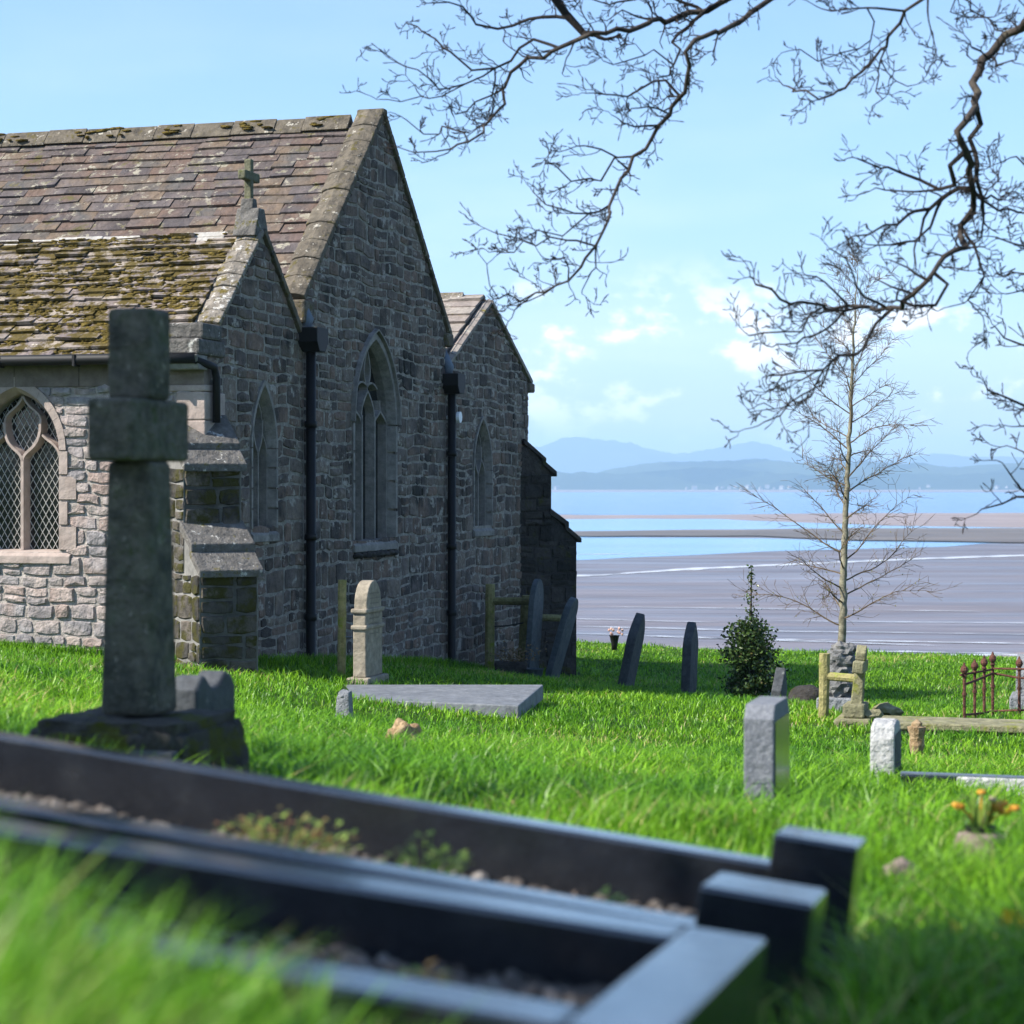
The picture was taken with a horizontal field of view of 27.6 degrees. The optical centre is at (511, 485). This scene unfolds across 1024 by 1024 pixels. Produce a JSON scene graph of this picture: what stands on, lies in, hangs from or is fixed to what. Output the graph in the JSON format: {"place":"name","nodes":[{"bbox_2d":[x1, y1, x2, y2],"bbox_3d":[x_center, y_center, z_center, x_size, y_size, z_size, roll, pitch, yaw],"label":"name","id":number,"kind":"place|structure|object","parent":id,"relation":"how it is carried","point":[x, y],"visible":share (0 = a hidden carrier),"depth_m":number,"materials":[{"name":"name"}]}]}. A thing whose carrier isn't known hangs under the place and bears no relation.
{"place":"outdoors","nodes":[
{"label":"outdoors","id":0,"kind":"place"},
{"bbox_2d":[0,639,1023,1023],"bbox_3d":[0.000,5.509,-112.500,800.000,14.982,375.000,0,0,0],"label":"ground","id":1,"kind":"structure","parent":0,"point":[823,988],"depth_m":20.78,"materials":[{"name":"green plant"}]},
{"bbox_2d":[28,308,249,771],"bbox_3d":[-1.350,0.419,7.501,0.660,2.102,0.668,0,0,16],"label":"stone cross","id":2,"kind":"object","parent":1,"relation":"on","point":[137,430],"visible":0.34,"depth_m":7.41,"materials":[{"name":"stone"}]},
{"bbox_2d":[174,670,234,717],"bbox_3d":[-1.319,1.192,8.900,0.130,0.787,0.400,0,0,16],"label":"headstone","id":3,"kind":"object","parent":1,"relation":"on","point":[209,690],"visible":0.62,"depth_m":8.79,"materials":[{"name":"stone"}]},
{"bbox_2d":[0,108,581,675],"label":"church","id":4,"kind":"structure","parent":1,"relation":"on","point":[350,386],"depth_m":27.12,"materials":[{"name":"stone"}]},
{"bbox_2d":[0,377,76,563],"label":"window","id":5,"kind":"structure","parent":4,"relation":"in","point":[32,436],"depth_m":24.00,"materials":[{"name":"beige glass"}]},
{"bbox_2d":[250,380,279,542],"bbox_3d":[-3.077,-0.292,24.806,0.350,1.925,0.800,0,0,16],"label":"window","id":6,"kind":"structure","parent":4,"relation":"in","point":[264,434],"depth_m":25.03,"materials":[{"name":"grey glass"}]},
{"bbox_2d":[350,328,400,552],"bbox_3d":[-1.991,-0.629,28.510,0.370,3.038,1.870,0,0,16],"label":"window","id":7,"kind":"structure","parent":4,"relation":"in","point":[375,412],"depth_m":28.75,"materials":[{"name":"grey glass"}]},
{"bbox_2d":[472,416,493,536],"bbox_3d":[-0.599,-0.152,33.333,0.350,1.925,1.040,0,0,16],"label":"window","id":8,"kind":"structure","parent":4,"relation":"in","point":[482,490],"depth_m":33.64,"materials":[{"name":"grey glass"}]},
{"bbox_2d":[7,890,611,1011],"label":"gravel","id":9,"kind":"structure","parent":1,"relation":"on","point":[511,983],"depth_m":3.15,"materials":[{"name":"grey gravel"}]},
{"bbox_2d":[31,870,135,925],"bbox_3d":[-0.644,0.625,3.056,0.157,0.113,0.172,0,0,16],"label":"weed","id":10,"kind":"object","parent":9,"relation":"on","point":[100,890],"visible":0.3,"depth_m":3.07,"materials":[{"name":"green plant"}]},
{"bbox_2d":[168,927,225,945],"bbox_3d":[-0.461,0.649,2.869,0.139,0.094,0.137,0,0,-10],"label":"weed","id":11,"kind":"object","parent":9,"relation":"on","point":[181,935],"visible":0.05,"depth_m":2.89,"materials":[{"name":"green plant"}]},
{"bbox_2d":[386,960,458,983],"bbox_3d":[-0.135,0.697,2.913,0.121,0.069,0.123,0,0,0],"label":"weed","id":12,"kind":"object","parent":9,"relation":"on","point":[405,973],"visible":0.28,"depth_m":2.92,"materials":[{"name":"green plant"}]},
{"bbox_2d":[337,580,352,675],"bbox_3d":[-1.803,1.717,23.555,0.362,1.302,0.104,0,0,20],"label":"wooden post","id":13,"kind":"object","parent":1,"relation":"on","point":[341,642],"visible":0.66,"depth_m":23.56,"materials":[{"name":"wood"}]},
{"bbox_2d":[336,689,353,721],"bbox_3d":[-1.445,1.956,18.003,0.152,0.396,0.129,0,0,16],"label":"stone marker","id":14,"kind":"object","parent":1,"relation":"on","point":[344,701],"visible":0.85,"depth_m":17.95,"materials":[{"name":"grey stone"}]},
{"bbox_2d":[0,790,695,917],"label":"gravel","id":15,"kind":"structure","parent":1,"relation":"on","point":[654,905],"depth_m":4.73,"materials":[{"name":"grey gravel"}]},
{"bbox_2d":[208,806,362,856],"bbox_3d":[-0.504,0.759,4.513,0.369,0.120,0.359,0,0,0],"label":"weed","id":16,"kind":"object","parent":15,"relation":"on","point":[309,838],"visible":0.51,"depth_m":4.54,"materials":[{"name":"green plant"}]},
{"bbox_2d":[372,830,471,877],"bbox_3d":[-0.188,0.791,4.365,0.220,0.132,0.226,0,0,0],"label":"weed","id":17,"kind":"object","parent":15,"relation":"on","point":[435,863],"visible":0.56,"depth_m":4.39,"materials":[{"name":"green plant"}]},
{"bbox_2d":[590,885,644,908],"bbox_3d":[0.166,0.842,4.082,0.230,0.107,0.216,0,0,0],"label":"weed","id":18,"kind":"object","parent":15,"relation":"on","point":[613,898],"visible":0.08,"depth_m":4.12,"materials":[{"name":"green plant"}]},
{"bbox_2d":[347,580,388,684],"bbox_3d":[-1.589,1.770,23.000,0.260,1.450,0.680,0,0,16],"label":"headstone","id":19,"kind":"object","parent":1,"relation":"on","point":[368,623],"visible":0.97,"depth_m":22.80,"materials":[{"name":"beige stone"}]},
{"bbox_2d":[0,819,766,1023],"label":"grave kerb","id":20,"kind":"structure","parent":1,"relation":"on","point":[651,972],"depth_m":3.19,"materials":[{"name":"black stone"}]},
{"bbox_2d":[385,718,422,741],"bbox_3d":[-0.734,1.702,13.992,0.267,0.278,0.213,0,0,0],"label":"rock","id":21,"kind":"object","parent":1,"relation":"on","point":[404,725],"visible":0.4,"depth_m":13.95,"materials":[{"name":"beige stone"}]},
{"bbox_2d":[0,731,867,1023],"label":"grave kerb","id":22,"kind":"structure","parent":1,"relation":"on","point":[784,897],"depth_m":4.62,"materials":[{"name":"black stone"}]},
{"bbox_2d":[344,685,542,719],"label":"ledger slab","id":23,"kind":"structure","parent":1,"relation":"on","point":[485,699],"depth_m":21.02,"materials":[{"name":"grey stone"}]},
{"bbox_2d":[486,635,546,674],"bbox_3d":[0.055,2.612,31.811,0.974,0.687,0.676,0,0,0],"label":"flower trough","id":24,"kind":"object","parent":1,"relation":"on","point":[516,666],"visible":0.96,"depth_m":31.67,"materials":[{"name":"grey stone"}]},
{"bbox_2d":[485,584,561,669],"bbox_3d":[0.364,2.305,32.775,1.610,1.539,0.631,0,0,-39],"label":"wooden support","id":25,"kind":"object","parent":1,"relation":"on","point":[491,600],"visible":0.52,"depth_m":32.45,"materials":[{"name":"brown wood"}]},
{"bbox_2d":[525,579,543,667],"bbox_3d":[0.333,2.387,32.188,0.090,1.900,0.550,4,1,16],"label":"headstone","id":26,"kind":"object","parent":1,"relation":"on","point":[534,620],"visible":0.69,"depth_m":32.03,"materials":[{"name":"grey stone"}]},
{"bbox_2d":[525,668,543,676],"bbox_3d":[0.331,2.908,31.700,0.320,0.250,0.312,0,0,0],"label":"base","id":27,"kind":"object","parent":1,"relation":"on","point":[535,671],"visible":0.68,"depth_m":31.58,"materials":[{"name":"grey stone"}]},
{"bbox_2d":[545,597,577,677],"bbox_3d":[0.741,2.567,32.561,0.100,1.710,0.600,17,5,16],"label":"headstone","id":28,"kind":"object","parent":1,"relation":"on","point":[562,640],"visible":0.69,"depth_m":32.34,"materials":[{"name":"grey stone"}]},
{"bbox_2d":[608,627,623,649],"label":"flower vase","id":29,"kind":"object","parent":1,"relation":"on","point":[614,640],"visible":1,"depth_m":40.45,"materials":[{"name":"black metal"}]},
{"bbox_2d":[617,613,644,685],"bbox_3d":[1.815,2.720,31.968,0.140,1.563,0.620,12,4,16],"label":"headstone","id":30,"kind":"object","parent":1,"relation":"on","point":[631,655],"visible":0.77,"depth_m":31.72,"materials":[{"name":"stone"}]},
{"bbox_2d":[340,0,1023,533],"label":"overhanging tree","id":31,"kind":"object","parent":1,"relation":"on","point":[966,152],"visible":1,"depth_m":11.17,"materials":[{"name":"brown plant"}]},
{"bbox_2d":[681,622,697,692],"bbox_3d":[2.552,2.675,29.996,0.130,1.432,0.550,3,1,16],"label":"headstone","id":32,"kind":"object","parent":1,"relation":"on","point":[689,663],"visible":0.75,"depth_m":29.78,"materials":[{"name":"stone"}]},
{"bbox_2d":[714,564,790,697],"bbox_3d":[3.285,2.092,28.521,1.065,2.030,1.030,0,0,0],"label":"holly bush","id":33,"kind":"object","parent":1,"relation":"on","point":[753,647],"visible":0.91,"depth_m":28.32,"materials":[{"name":"green plant"}]},
{"bbox_2d":[744,696,789,804],"bbox_3d":[1.103,1.341,8.999,0.132,0.830,0.440,0,0,16],"label":"headstone","id":34,"kind":"object","parent":1,"relation":"on","point":[767,737],"visible":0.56,"depth_m":8.80,"materials":[{"name":"stone"}]},
{"bbox_2d":[771,667,786,696],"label":"headstone","id":35,"kind":"object","parent":1,"relation":"on","point":[779,686],"visible":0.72,"depth_m":26.87,"materials":[{"name":"stone"}]},
{"bbox_2d":[788,684,818,701],"bbox_3d":[3.712,2.668,25.992,0.557,0.379,0.404,0,0,16],"label":"boulder","id":36,"kind":"object","parent":1,"relation":"on","point":[809,692],"visible":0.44,"depth_m":25.86,"materials":[{"name":"grey stone"}]},
{"bbox_2d":[818,653,853,718],"bbox_3d":[3.441,2.175,21.874,0.519,0.813,0.124,0,0,40],"label":"wooden rail","id":37,"kind":"object","parent":1,"relation":"on","point":[826,676],"visible":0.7,"depth_m":21.95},
{"bbox_2d":[816,641,856,711],"bbox_3d":[3.696,2.332,23.500,0.480,1.171,0.440,0,0,16],"label":"rustic monument","id":38,"kind":"object","parent":1,"relation":"on","point":[842,656],"visible":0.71,"depth_m":23.37,"materials":[{"name":"grey stone"}]},
{"bbox_2d":[731,235,960,642],"bbox_3d":[3.898,-0.110,24.977,2.572,5.859,2.744,0,0,0],"label":"birch tree","id":39,"kind":"object","parent":1,"relation":"on","point":[843,579],"visible":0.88,"depth_m":25.00,"materials":[{"name":"brown plant"}]},
{"bbox_2d":[834,645,870,727],"bbox_3d":[3.522,2.157,21.406,0.360,1.047,0.600,0,0,16],"label":"stone cross","id":40,"kind":"object","parent":1,"relation":"on","point":[855,707],"visible":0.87,"depth_m":21.24,"materials":[{"name":"beige stone"}]},
{"bbox_2d":[864,709,883,720],"bbox_3d":[3.682,2.350,21.295,0.244,0.135,0.184,0,0,0],"label":"broken stone","id":41,"kind":"object","parent":1,"relation":"on","point":[873,713],"visible":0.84,"depth_m":21.25,"materials":[{"name":"beige stone"}]},
{"bbox_2d":[870,718,900,774],"bbox_3d":[2.330,1.803,12.999,0.154,0.705,0.400,0,0,16],"label":"headstone","id":42,"kind":"object","parent":1,"relation":"on","point":[885,740],"visible":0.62,"depth_m":12.82,"materials":[{"name":"stone"}]},
{"bbox_2d":[872,702,903,715],"bbox_3d":[3.891,2.337,21.600,0.276,0.192,0.228,0,0,-26],"label":"broken stone","id":43,"kind":"object","parent":1,"relation":"on","point":[886,708],"visible":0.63,"depth_m":21.53,"materials":[{"name":"grey stone"}]},
{"bbox_2d":[881,856,920,885],"bbox_3d":[1.044,1.042,5.601,0.112,0.087,0.091,0,0,0],"label":"boulder","id":44,"kind":"object","parent":1,"relation":"on","point":[901,860],"visible":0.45,"depth_m":5.57,"materials":[{"name":"beige stone"}]},
{"bbox_2d":[907,719,925,754],"bbox_3d":[3.397,2.105,17.500,0.160,0.296,0.160,0,0,0],"label":"stone vase","id":45,"kind":"object","parent":1,"relation":"on","point":[916,729],"visible":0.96,"depth_m":17.45,"materials":[{"name":"beige stone"}]},
{"bbox_2d":[881,715,1023,735],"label":"grave kerb","id":46,"kind":"structure","parent":1,"relation":"on","point":[1013,726],"depth_m":20.24,"materials":[{"name":"beige stone"}]},
{"bbox_2d":[900,771,1023,794],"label":"grave kerb","id":47,"kind":"structure","parent":1,"relation":"on","point":[988,778],"depth_m":12.01,"materials":[{"name":"black stone"}]},
{"bbox_2d":[952,780,1019,863],"bbox_3d":[1.463,1.066,6.456,0.224,0.308,0.176,0,0,0],"label":"flower pot","id":48,"kind":"object","parent":1,"relation":"on","point":[985,812],"visible":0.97,"depth_m":6.44,"materials":[{"name":"brown ceramic"}]},
{"bbox_2d":[960,652,1023,717],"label":"iron railing","id":49,"kind":"object","parent":1,"relation":"on","point":[984,663],"visible":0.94,"depth_m":22.39,"materials":[{"name":"brown metal"}]},
{"bbox_2d":[995,908,1023,935],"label":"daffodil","id":50,"kind":"object","parent":1,"relation":"on","point":[1005,913],"visible":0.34,"depth_m":4.39,"materials":[{"name":"yellow plant"}]},
{"bbox_2d":[1009,654,1023,711],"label":"headstone","id":51,"kind":"object","parent":1,"relation":"on","point":[1013,699],"visible":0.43,"depth_m":23.75,"materials":[{"name":"grey stone"}]},
{"bbox_2d":[0,0,1023,459],"label":"sky","id":52,"kind":"structure","parent":0,"point":[660,360],"materials":[{"name":"blue"}]},
{"bbox_2d":[535,437,1023,472],"bbox_3d":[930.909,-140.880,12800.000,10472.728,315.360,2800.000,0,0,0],"label":"mountain","id":53,"kind":"structure","parent":0,"point":[573,454],"depth_m":12066.31,"materials":[{"name":"blue"}]},
{"bbox_2d":[566,519,1003,536],"bbox_3d":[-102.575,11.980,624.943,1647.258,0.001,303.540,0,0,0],"label":"water","id":54,"kind":"structure","parent":0,"point":[639,524],"depth_m":623.99,"materials":[{"name":"blue liquid"}]},
{"bbox_2d":[551,490,1022,491],"bbox_3d":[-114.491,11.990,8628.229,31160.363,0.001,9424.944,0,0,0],"label":"sand","id":55,"kind":"structure","parent":0,"point":[780,490],"depth_m":4954.90,"materials":[{"name":"beige sand"}]},
{"bbox_2d":[551,492,1023,514],"bbox_3d":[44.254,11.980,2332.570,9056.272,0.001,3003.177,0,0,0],"label":"water","id":56,"kind":"structure","parent":0,"point":[647,503],"depth_m":1384.65,"materials":[{"name":"blue liquid"}]},
{"bbox_2d":[551,467,1023,489],"bbox_3d":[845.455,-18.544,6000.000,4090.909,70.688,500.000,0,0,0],"label":"hill","id":57,"kind":"structure","parent":0,"point":[702,478],"depth_m":5839.72,"materials":[{"name":"blue"}]},
{"bbox_2d":[560,513,1023,527],"bbox_3d":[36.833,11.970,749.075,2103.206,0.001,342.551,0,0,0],"label":"sand bar","id":58,"kind":"object","parent":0,"point":[1010,520],"visible":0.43,"depth_m":755.53,"materials":[{"name":"beige sand"}]},
{"bbox_2d":[574,528,1023,541],"bbox_3d":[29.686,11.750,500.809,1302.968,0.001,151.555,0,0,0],"label":"mud bank","id":59,"kind":"structure","parent":0,"point":[984,534],"depth_m":510.11,"materials":[{"name":"soil"}]},
{"bbox_2d":[576,523,1023,656],"bbox_3d":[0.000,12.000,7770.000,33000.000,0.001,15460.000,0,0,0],"label":"mudflat","id":60,"kind":"structure","parent":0,"point":[989,589],"depth_m":223.40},
{"bbox_2d":[577,618,698,621],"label":"foam","id":61,"kind":"object","parent":60,"relation":"on","point":[646,620],"visible":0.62,"depth_m":184.42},
{"bbox_2d":[586,626,847,632],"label":"foam","id":62,"kind":"object","parent":60,"relation":"on","point":[700,629],"visible":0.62,"depth_m":174.11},
{"bbox_2d":[576,633,939,645],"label":"foam","id":63,"kind":"object","parent":60,"relation":"on","point":[787,640],"visible":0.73,"depth_m":159.60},
{"bbox_2d":[577,555,1023,576],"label":"foam","id":64,"kind":"object","parent":60,"relation":"on","point":[698,568],"visible":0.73,"depth_m":315.07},
{"bbox_2d":[589,606,1015,611],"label":"foam","id":65,"kind":"object","parent":60,"relation":"on","point":[776,608],"visible":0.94,"depth_m":202.41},
{"bbox_2d":[673,637,1023,643],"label":"foam","id":66,"kind":"object","parent":60,"relation":"on","point":[895,641],"visible":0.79,"depth_m":159.60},
{"bbox_2d":[767,620,997,622],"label":"foam","id":67,"kind":"object","parent":60,"relation":"on","point":[887,621],"visible":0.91,"depth_m":183.07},
{"bbox_2d":[822,631,984,633],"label":"foam","id":68,"kind":"object","parent":60,"relation":"on","point":[906,632],"visible":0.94,"depth_m":169.37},
{"bbox_2d":[576,537,1023,559],"bbox_3d":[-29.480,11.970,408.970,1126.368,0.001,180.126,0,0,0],"label":"water","id":69,"kind":"structure","parent":0,"point":[590,548],"depth_m":415.81,"materials":[{"name":"blue liquid"}]},
{"bbox_2d":[598,459,1023,474],"bbox_3d":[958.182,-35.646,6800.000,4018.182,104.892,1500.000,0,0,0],"label":"hill","id":70,"kind":"structure","parent":0,"point":[764,465],"depth_m":6475.90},
{"bbox_2d":[985,652,1023,656],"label":"beach","id":71,"kind":"structure","parent":0,"point":[1010,655],"depth_m":146.71,"materials":[{"name":"grey sand"}]},
{"bbox_2d":[876,651,991,652],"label":"foam","id":72,"kind":"object","parent":71,"relation":"on","point":[938,652],"visible":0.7,"depth_m":149.09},
{"bbox_2d":[951,654,1016,655],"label":"foam","id":73,"kind":"object","parent":71,"relation":"on","point":[990,654],"visible":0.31,"depth_m":147.33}
]}

